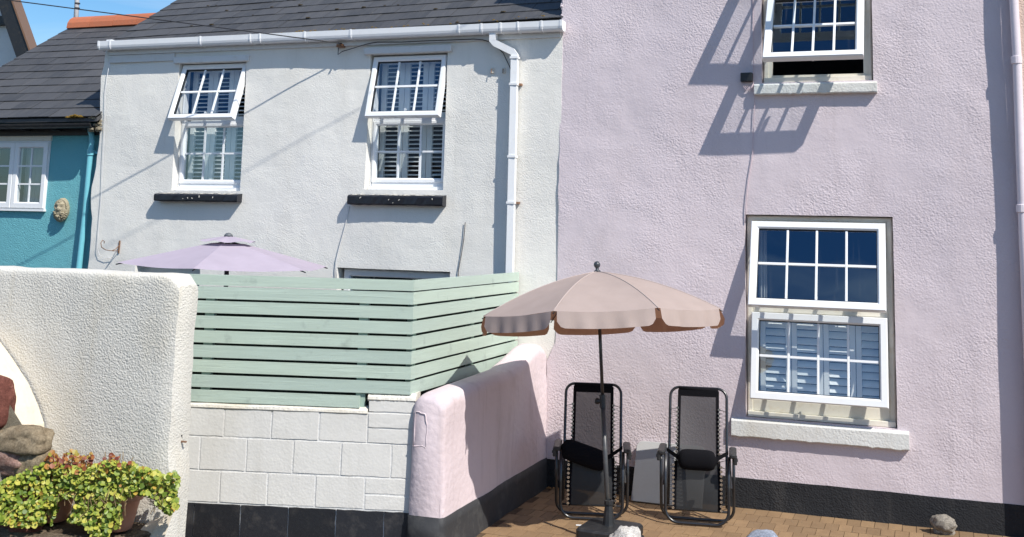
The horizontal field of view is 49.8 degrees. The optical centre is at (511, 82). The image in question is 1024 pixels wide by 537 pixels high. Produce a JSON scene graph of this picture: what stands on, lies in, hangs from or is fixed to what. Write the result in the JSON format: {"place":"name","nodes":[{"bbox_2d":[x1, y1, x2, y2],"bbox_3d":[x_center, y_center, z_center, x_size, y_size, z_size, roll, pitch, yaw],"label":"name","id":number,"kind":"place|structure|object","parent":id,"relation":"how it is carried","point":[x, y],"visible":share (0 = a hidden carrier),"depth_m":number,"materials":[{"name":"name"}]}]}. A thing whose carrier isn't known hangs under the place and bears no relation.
{"place":"outdoors","nodes":[
{"label":"outdoors","id":0,"kind":"place"},
{"bbox_2d":[0,0,36,66],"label":"white gabled house","id":1,"kind":"structure","parent":0,"point":[17,39],"depth_m":16.58,"materials":[{"name":"paint"}]},
{"bbox_2d":[21,0,175,44],"label":"sky","id":2,"kind":"structure","parent":0,"point":[45,22],"materials":[{"name":"blue"}]},
{"bbox_2d":[476,488,1008,536],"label":"patio","id":3,"kind":"structure","parent":0,"point":[540,514],"depth_m":8.93,"materials":[{"name":"brick"}]},
{"bbox_2d":[552,382,631,519],"bbox_3d":[0.670,3.060,9.198,0.650,1.028,0.511,1,-8,5],"label":"folding recliner","id":4,"kind":"object","parent":3,"relation":"on","point":[581,451],"visible":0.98,"depth_m":9.08,"materials":[{"name":"black fabric"}]},
{"bbox_2d":[481,261,724,536],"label":"beige parasol","id":5,"kind":"object","parent":3,"relation":"on","point":[598,302],"visible":0.99,"depth_m":8.15,"materials":[{"name":"fabric"}]},
{"bbox_2d":[609,526,640,536],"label":"white stone","id":6,"kind":"object","parent":3,"relation":"on","point":[626,531],"visible":1,"depth_m":7.85,"materials":[{"name":"white stone"}]},
{"bbox_2d":[631,441,676,505],"bbox_3d":[1.368,3.409,9.618,0.625,0.486,0.231,-1,-8,20],"label":"folded table","id":7,"kind":"object","parent":3,"relation":"on","point":[646,484],"visible":0.48,"depth_m":9.66,"materials":[{"name":"grey plastic"}]},
{"bbox_2d":[656,386,737,526],"bbox_3d":[1.532,3.068,9.108,0.650,1.028,0.511,0,-8,11],"label":"folding recliner","id":8,"kind":"object","parent":3,"relation":"on","point":[697,476],"visible":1,"depth_m":9.00,"materials":[{"name":"black fabric"}]},
{"bbox_2d":[746,529,777,536],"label":"blue grey stone","id":9,"kind":"object","parent":3,"relation":"on","point":[763,533],"visible":1,"depth_m":8.29,"materials":[{"name":"stone"}]},
{"bbox_2d":[930,514,956,534],"bbox_3d":[3.447,3.533,8.816,0.208,0.178,0.188,-1,-8,20],"label":"grey stone","id":10,"kind":"object","parent":3,"relation":"on","point":[943,524],"visible":1,"depth_m":8.76,"materials":[{"name":"grey stone"}]},
{"label":"ground","id":11,"kind":"structure","parent":0,"visible":0},
{"bbox_2d":[0,13,154,268],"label":"teal house","id":12,"kind":"structure","parent":11,"relation":"on","point":[50,114],"depth_m":12.85,"materials":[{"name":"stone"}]},
{"bbox_2d":[0,141,50,210],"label":"window","id":13,"kind":"structure","parent":12,"relation":"in","point":[35,184],"depth_m":12.90,"materials":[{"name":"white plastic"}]},
{"bbox_2d":[53,198,69,221],"bbox_3d":[-5.140,1.452,12.597,0.208,0.277,0.160,-1,-8,20],"label":"mask ornament","id":14,"kind":"object","parent":12,"relation":"attached to","point":[61,211],"visible":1,"depth_m":12.55,"materials":[{"name":"stone"}]},
{"bbox_2d":[74,0,79,16],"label":"roof pole","id":15,"kind":"object","parent":12,"relation":"attached to","point":[76,5],"visible":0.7,"depth_m":16.03,"materials":[{"name":"grey metal"}]},
{"bbox_2d":[0,512,172,536],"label":"planter ledge","id":16,"kind":"object","parent":11,"relation":"on","point":[158,527],"visible":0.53,"depth_m":7.08,"materials":[{"name":"stone"}]},
{"bbox_2d":[44,490,72,522],"bbox_3d":[-3.035,2.776,7.301,0.320,0.225,0.320,-1,-8,20],"label":"plant pot","id":17,"kind":"object","parent":16,"relation":"on","point":[62,514],"visible":0.1,"depth_m":7.23,"materials":[{"name":"ceramic"}]},
{"bbox_2d":[0,449,94,528],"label":"trailing plant","id":18,"kind":"object","parent":17,"relation":"in","point":[16,511],"visible":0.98,"depth_m":7.04,"materials":[{"name":"green plant"}]},
{"bbox_2d":[97,495,143,532],"bbox_3d":[-2.547,2.764,7.123,0.320,0.225,0.320,-1,-8,20],"label":"plant pot","id":19,"kind":"object","parent":16,"relation":"on","point":[130,511],"visible":0.25,"depth_m":7.05,"materials":[{"name":"ceramic"}]},
{"bbox_2d":[66,453,180,536],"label":"trailing plant","id":20,"kind":"object","parent":19,"relation":"in","point":[112,479],"visible":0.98,"depth_m":6.90,"materials":[{"name":"green plant"}]},
{"bbox_2d":[116,233,327,286],"bbox_3d":[-2.630,2.482,9.975,1.892,2.236,1.835,-1,-8,20],"label":"lilac parasol","id":21,"kind":"object","parent":11,"relation":"on","point":[226,253],"visible":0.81,"depth_m":9.66,"materials":[{"name":"fabric"}]},
{"bbox_2d":[88,0,565,359],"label":"white house","id":22,"kind":"structure","parent":11,"relation":"on","point":[415,156],"depth_m":11.40,"materials":[{"name":"paint"}]},
{"bbox_2d":[97,60,111,257],"bbox_3d":[-4.473,0.814,12.263,0.250,2.242,0.005,-1,-8,20],"label":"corner cable","id":23,"kind":"object","parent":22,"relation":"attached to","point":[102,171],"visible":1,"depth_m":12.26,"materials":[{"name":"white plastic"}]},
{"bbox_2d":[101,240,120,252],"bbox_3d":[-4.359,1.776,11.965,0.020,0.146,0.272,-3,-9,28],"label":"basket bracket","id":24,"kind":"object","parent":22,"relation":"attached to","point":[118,247],"visible":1,"depth_m":12.04,"materials":[{"name":"metal"}]},
{"bbox_2d":[8,0,341,43],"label":"overhead wire","id":25,"kind":"object","parent":22,"relation":"attached to","point":[173,21],"visible":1,"depth_m":11.28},
{"bbox_2d":[167,63,246,190],"bbox_3d":[-3.255,0.475,11.939,0.870,1.390,0.440,-1,-8,20],"label":"window","id":26,"kind":"structure","parent":22,"relation":"in","point":[210,120],"depth_m":12.04,"materials":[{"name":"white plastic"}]},
{"bbox_2d":[336,44,344,47],"bbox_3d":[-1.764,-0.386,11.399,0.110,0.033,0.125,-1,-8,20],"label":"wire bracket","id":27,"kind":"object","parent":22,"relation":"attached to","point":[340,45],"visible":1,"depth_m":11.40,"materials":[{"name":"metal"}]},
{"bbox_2d":[336,206,349,264],"bbox_3d":[-1.714,1.611,11.147,0.131,0.723,0.007,-1,-8,20],"label":"white wall cable","id":28,"kind":"object","parent":22,"relation":"attached to","point":[342,236],"depth_m":11.15,"materials":[{"name":"white plastic"}]},
{"bbox_2d":[365,54,447,189],"bbox_3d":[-1.044,0.397,11.167,0.865,1.382,0.376,-1,-8,20],"label":"window","id":29,"kind":"structure","parent":22,"relation":"in","point":[428,118],"depth_m":11.24,"materials":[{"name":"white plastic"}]},
{"bbox_2d":[338,39,510,68],"bbox_3d":[-0.896,-0.251,11.088,1.935,0.367,0.018,-1,-8,20],"label":"black wall cable","id":30,"kind":"object","parent":22,"relation":"attached to","point":[430,40],"depth_m":11.05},
{"bbox_2d":[458,222,465,276],"bbox_3d":[-0.488,1.621,10.690,0.066,0.542,0.007,-1,-8,20],"label":"stray wall wire","id":31,"kind":"object","parent":22,"relation":"attached to","point":[461,251],"visible":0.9,"depth_m":10.69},
{"bbox_2d":[407,343,546,536],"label":"garden wall","id":32,"kind":"structure","parent":11,"relation":"on","point":[478,462],"depth_m":8.63,"materials":[{"name":"pink paint"}]},
{"bbox_2d":[546,0,1023,536],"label":"lilac house","id":33,"kind":"structure","parent":11,"relation":"on","point":[852,270],"depth_m":9.61,"materials":[{"name":"pink paint"}]},
{"bbox_2d":[740,72,752,90],"bbox_3d":[2.120,-0.009,9.946,0.114,0.163,0.055,-1,-8,20],"label":"black junction box","id":34,"kind":"object","parent":33,"relation":"attached to","point":[746,77],"visible":1,"depth_m":9.93,"materials":[{"name":"plastic"}]},
{"bbox_2d":[745,0,754,222],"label":"pink wall cable","id":35,"kind":"object","parent":33,"relation":"attached to","point":[754,113],"depth_m":9.90,"materials":[{"name":"plastic"}]},
{"bbox_2d":[762,0,872,82],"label":"window","id":36,"kind":"structure","parent":33,"relation":"in","point":[863,9],"depth_m":9.69,"materials":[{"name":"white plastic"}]},
{"bbox_2d":[747,215,896,427],"bbox_3d":[2.639,2.028,9.501,1.230,1.743,0.489,-1,-8,20],"label":"window","id":37,"kind":"structure","parent":33,"relation":"in","point":[823,316],"depth_m":9.52,"materials":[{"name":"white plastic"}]},
{"bbox_2d":[1009,0,1023,359],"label":"pink downpipe","id":38,"kind":"object","parent":33,"relation":"attached to","point":[1016,59],"visible":1,"depth_m":9.04,"materials":[{"name":"paint"}]},
{"bbox_2d":[1019,0,1023,106],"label":"peach house","id":39,"kind":"structure","parent":11,"relation":"on","point":[1021,9],"depth_m":9.17,"materials":[{"name":"stone"}]},
{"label":"pavement","id":40,"kind":"structure","parent":0,"visible":0},
{"bbox_2d":[0,342,54,532],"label":"rubble stone buttress","id":41,"kind":"structure","parent":40,"relation":"on","point":[26,437],"depth_m":7.21,"materials":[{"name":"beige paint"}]},
{"bbox_2d":[0,266,197,536],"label":"cream street wall","id":42,"kind":"structure","parent":40,"relation":"on","point":[103,360],"depth_m":7.52,"materials":[{"name":"white paint"}]},
{"bbox_2d":[185,391,420,536],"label":"block wall","id":43,"kind":"structure","parent":40,"relation":"on","point":[264,470],"depth_m":8.16,"materials":[{"name":"white paint"}]},
{"bbox_2d":[190,272,518,407],"bbox_3d":[-1.698,2.003,8.736,4.574,0.958,1.726,5,-8,-24],"label":"slatted fence","id":44,"kind":"object","parent":43,"relation":"on","point":[317,347],"visible":0.71,"depth_m":8.33,"materials":[{"name":"green wood"}]}
]}

